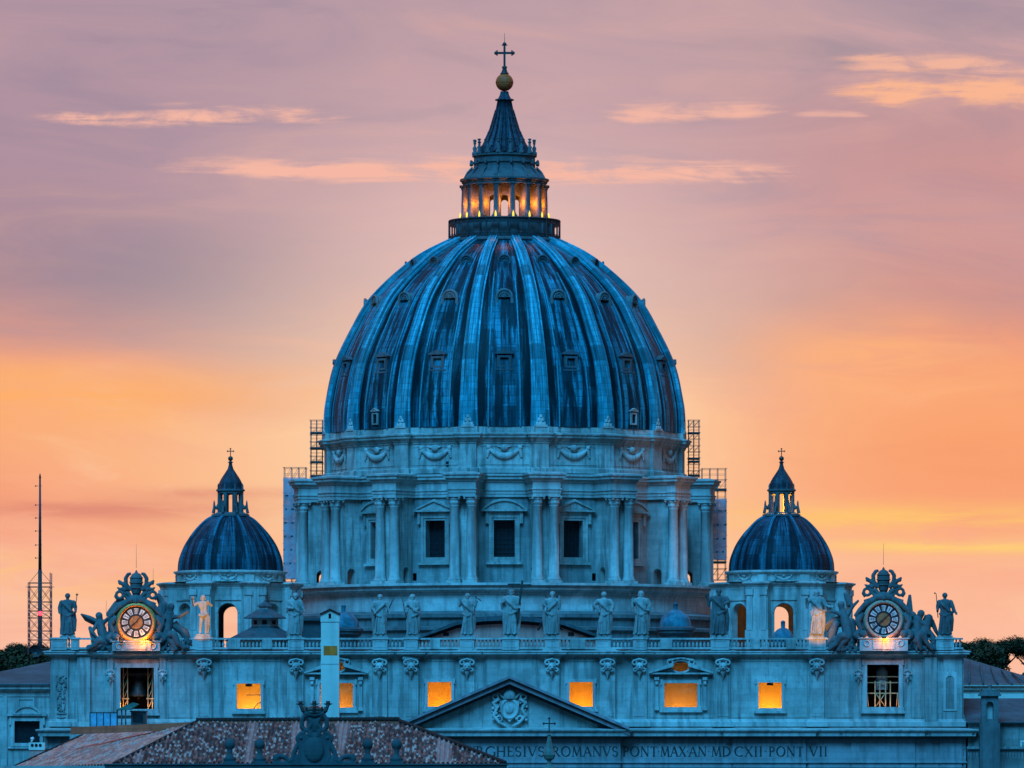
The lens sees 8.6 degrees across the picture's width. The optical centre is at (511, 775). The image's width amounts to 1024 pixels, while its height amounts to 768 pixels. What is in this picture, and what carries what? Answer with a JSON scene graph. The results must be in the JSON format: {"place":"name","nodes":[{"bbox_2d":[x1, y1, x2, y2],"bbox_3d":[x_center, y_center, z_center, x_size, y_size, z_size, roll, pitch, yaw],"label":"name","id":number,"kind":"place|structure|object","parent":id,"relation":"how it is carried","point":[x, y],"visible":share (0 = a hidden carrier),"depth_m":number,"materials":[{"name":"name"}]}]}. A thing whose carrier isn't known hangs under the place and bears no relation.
{"place":"outdoors","nodes":[
{"label":"outdoors","id":0,"kind":"place"},
{"bbox_2d":[70,721,191,738],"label":"roof terrace","id":1,"kind":"structure","parent":0,"point":[73,736],"depth_m":468.00,"materials":[{"name":"brown paint"}]},
{"bbox_2d":[90,712,117,725],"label":"glass screen","id":2,"kind":"object","parent":1,"relation":"on","point":[103,718],"visible":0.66,"depth_m":470.00,"materials":[{"name":"glass"}]},
{"bbox_2d":[115,702,147,724],"bbox_3d":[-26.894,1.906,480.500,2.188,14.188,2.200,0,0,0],"label":"roof cabin","id":3,"kind":"object","parent":1,"relation":"on","point":[138,717],"visible":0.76,"depth_m":479.96,"materials":[{"name":"metal"}]},
{"bbox_2d":[133,714,142,721],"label":"window","id":4,"kind":"structure","parent":3,"relation":"in","point":[136,717],"depth_m":480.00,"materials":[{"name":"black glass"}]},
{"bbox_2d":[103,701,507,767],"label":"parapet building","id":5,"kind":"structure","parent":0,"point":[314,746],"depth_m":295.99,"materials":[{"name":"grey stone"}]},
{"bbox_2d":[0,0,1023,673],"label":"sky","id":6,"kind":"structure","parent":0,"point":[815,207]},
{"bbox_2d":[964,658,1023,720],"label":"palace block","id":7,"kind":"structure","parent":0,"point":[979,675],"depth_m":888.31,"materials":[{"name":"grey paint"}]},
{"bbox_3d":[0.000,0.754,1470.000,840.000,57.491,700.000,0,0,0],"label":"hill","id":8,"kind":"structure","parent":0,"visible":0},
{"bbox_2d":[0,642,24,655],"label":"oak tree","id":9,"kind":"object","parent":8,"relation":"on","point":[18,647],"visible":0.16,"depth_m":1191.41,"materials":[{"name":"green plant"}]},
{"bbox_2d":[19,642,42,652],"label":"oak tree","id":10,"kind":"object","parent":8,"relation":"on","point":[26,645],"visible":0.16,"depth_m":1197.59,"materials":[{"name":"green plant"}]},
{"bbox_2d":[28,474,51,657],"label":"lattice mast","id":11,"kind":"object","parent":8,"relation":"on","point":[33,648],"visible":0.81,"depth_m":1179.73,"materials":[{"name":"grey metal"}]},
{"bbox_2d":[0,643,1023,674],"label":"trees","id":12,"kind":"object","parent":8,"relation":"on","point":[992,655],"visible":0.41,"depth_m":1165.21,"materials":[{"name":"plant"}]},
{"bbox_2d":[954,641,981,651],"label":"pine tree","id":13,"kind":"object","parent":8,"relation":"on","point":[973,644],"visible":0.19,"depth_m":1177.51,"materials":[{"name":"green plant"}]},
{"bbox_2d":[971,637,1022,666],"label":"pine tree","id":14,"kind":"object","parent":8,"relation":"on","point":[982,642],"visible":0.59,"depth_m":1186.97,"materials":[{"name":"green plant"}]},
{"bbox_2d":[1002,635,1023,664],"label":"pine tree","id":15,"kind":"object","parent":8,"relation":"on","point":[1018,648],"visible":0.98,"depth_m":1182.83,"materials":[{"name":"green plant"}]},
{"label":"square","id":16,"kind":"structure","parent":0,"visible":0},
{"bbox_2d":[0,661,49,767],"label":"palace wing","id":17,"kind":"structure","parent":16,"relation":"on","point":[24,703],"depth_m":862.00,"materials":[{"name":"stone"}]},
{"bbox_2d":[7,698,46,746],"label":"window","id":18,"kind":"structure","parent":17,"relation":"in","point":[25,727],"depth_m":861.77,"materials":[{"name":"stone"}]},
{"bbox_2d":[35,33,978,767],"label":"basilica","id":19,"kind":"structure","parent":16,"relation":"on","point":[503,407],"depth_m":970.41,"materials":[{"name":"stone"}]},
{"bbox_2d":[58,593,78,637],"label":"statue","id":20,"kind":"object","parent":19,"relation":"on","point":[68,619],"visible":1,"depth_m":849.79,"materials":[{"name":"stone"}]},
{"bbox_2d":[80,598,124,651],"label":"angel statue","id":21,"kind":"object","parent":19,"relation":"on","point":[99,641],"visible":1,"depth_m":849.64,"materials":[{"name":"grey stone"}]},
{"bbox_2d":[105,564,166,650],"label":"clock","id":22,"kind":"object","parent":19,"relation":"attached to","point":[136,618],"visible":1,"depth_m":849.23,"materials":[{"name":"stone"}]},
{"bbox_2d":[124,673,153,699],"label":"bell","id":23,"kind":"object","parent":19,"relation":"hanging from","point":[138,688],"visible":1,"depth_m":853.40,"materials":[{"name":"grey metal"}]},
{"bbox_2d":[157,593,191,652],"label":"angel statue","id":24,"kind":"object","parent":19,"relation":"on","point":[172,640],"visible":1,"depth_m":849.66,"materials":[{"name":"grey stone"}]},
{"bbox_2d":[191,595,212,636],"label":"statue","id":25,"kind":"object","parent":19,"relation":"on","point":[203,604],"visible":1,"depth_m":849.92,"materials":[{"name":"stone"}]},
{"bbox_2d":[283,467,306,581],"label":"scaffold","id":26,"kind":"object","parent":19,"relation":"on","point":[289,531],"visible":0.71,"depth_m":999.88,"materials":[{"name":"metal"}]},
{"bbox_2d":[285,591,305,636],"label":"statue","id":27,"kind":"object","parent":19,"relation":"on","point":[294,603],"visible":1,"depth_m":849.75,"materials":[{"name":"stone"}]},
{"bbox_2d":[309,420,323,478],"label":"scaffold","id":28,"kind":"object","parent":19,"relation":"on","point":[316,461],"visible":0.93,"depth_m":999.98,"materials":[{"name":"metal"}]},
{"bbox_2d":[370,593,395,636],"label":"statue","id":29,"kind":"object","parent":19,"relation":"on","point":[379,620],"visible":1,"depth_m":849.79,"materials":[{"name":"stone"}]},
{"bbox_2d":[401,594,420,637],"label":"statue","id":30,"kind":"object","parent":19,"relation":"on","point":[412,603],"visible":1,"depth_m":849.78,"materials":[{"name":"stone"}]},
{"bbox_2d":[458,591,480,636],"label":"statue","id":31,"kind":"object","parent":19,"relation":"on","point":[469,621],"visible":1,"depth_m":849.72,"materials":[{"name":"stone"}]},
{"bbox_2d":[500,580,530,636],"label":"statue","id":32,"kind":"object","parent":19,"relation":"on","point":[511,615],"visible":1,"depth_m":849.64,"materials":[{"name":"stone"}]},
{"bbox_2d":[537,591,562,636],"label":"statue","id":33,"kind":"object","parent":19,"relation":"on","point":[550,622],"visible":1,"depth_m":849.82,"materials":[{"name":"stone"}]},
{"bbox_2d":[592,592,614,636],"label":"statue","id":34,"kind":"object","parent":19,"relation":"on","point":[605,621],"visible":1,"depth_m":849.70,"materials":[{"name":"stone"}]},
{"bbox_2d":[628,590,650,637],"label":"statue","id":35,"kind":"object","parent":19,"relation":"on","point":[640,603],"visible":1,"depth_m":849.77,"materials":[{"name":"stone"}]},
{"bbox_2d":[687,420,700,477],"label":"scaffold","id":36,"kind":"object","parent":19,"relation":"on","point":[693,433],"visible":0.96,"depth_m":999.98,"materials":[{"name":"metal"}]},
{"bbox_2d":[701,468,726,580],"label":"scaffold","id":37,"kind":"object","parent":19,"relation":"on","point":[720,533],"visible":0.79,"depth_m":999.89,"materials":[{"name":"metal"}]},
{"bbox_2d":[705,588,729,636],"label":"statue","id":38,"kind":"object","parent":19,"relation":"on","point":[719,619],"visible":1,"depth_m":849.76,"materials":[{"name":"stone"}]},
{"bbox_2d":[805,590,833,636],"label":"statue","id":39,"kind":"object","parent":19,"relation":"on","point":[818,621],"visible":1,"depth_m":849.70,"materials":[{"name":"stone"}]},
{"bbox_2d":[825,592,858,651],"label":"angel statue","id":40,"kind":"object","parent":19,"relation":"on","point":[839,641],"visible":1,"depth_m":849.69,"materials":[{"name":"grey stone"}]},
{"bbox_2d":[852,543,913,650],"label":"clock","id":41,"kind":"object","parent":19,"relation":"attached to","point":[883,615],"visible":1,"depth_m":849.22,"materials":[{"name":"stone"}]},
{"bbox_2d":[902,595,937,651],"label":"angel statue","id":42,"kind":"object","parent":19,"relation":"on","point":[920,629],"visible":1,"depth_m":849.62,"materials":[{"name":"grey stone"}]},
{"bbox_2d":[934,592,956,636],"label":"statue","id":43,"kind":"object","parent":19,"relation":"on","point":[946,620],"visible":1,"depth_m":849.77,"materials":[{"name":"stone"}]},
{"bbox_2d":[978,683,1000,767],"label":"aedicule","id":44,"kind":"object","parent":16,"relation":"on","point":[989,740],"visible":1,"depth_m":846.90,"materials":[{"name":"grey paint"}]},
{"bbox_2d":[963,698,1023,767],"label":"roof terrace building","id":45,"kind":"structure","parent":16,"relation":"on","point":[1011,716],"depth_m":850.00,"materials":[{"name":"stone"}]},
{"label":"avenue","id":46,"kind":"structure","parent":0,"visible":0},
{"bbox_2d":[542,717,555,767],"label":"cross","id":47,"kind":"object","parent":46,"relation":"on","point":[549,754],"visible":1,"depth_m":419.85,"materials":[{"name":"grey stone"}]},
{"label":"ground","id":48,"kind":"structure","parent":0,"visible":0},
{"bbox_2d":[1,717,507,767],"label":"tiled palazzo","id":49,"kind":"structure","parent":48,"relation":"on","point":[199,740],"depth_m":314.51,"materials":[{"name":"tile"}]},
{"bbox_2d":[29,737,45,757],"bbox_3d":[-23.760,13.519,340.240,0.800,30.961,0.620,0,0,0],"label":"chimney stack","id":50,"kind":"object","parent":49,"relation":"on","point":[35,748],"visible":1,"depth_m":339.95,"materials":[{"name":"paint"}]},
{"bbox_2d":[320,609,340,716],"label":"tall chimney","id":51,"kind":"object","parent":49,"relation":"on","point":[330,655],"visible":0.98,"depth_m":329.55,"materials":[{"name":"beige paint"}]}
]}

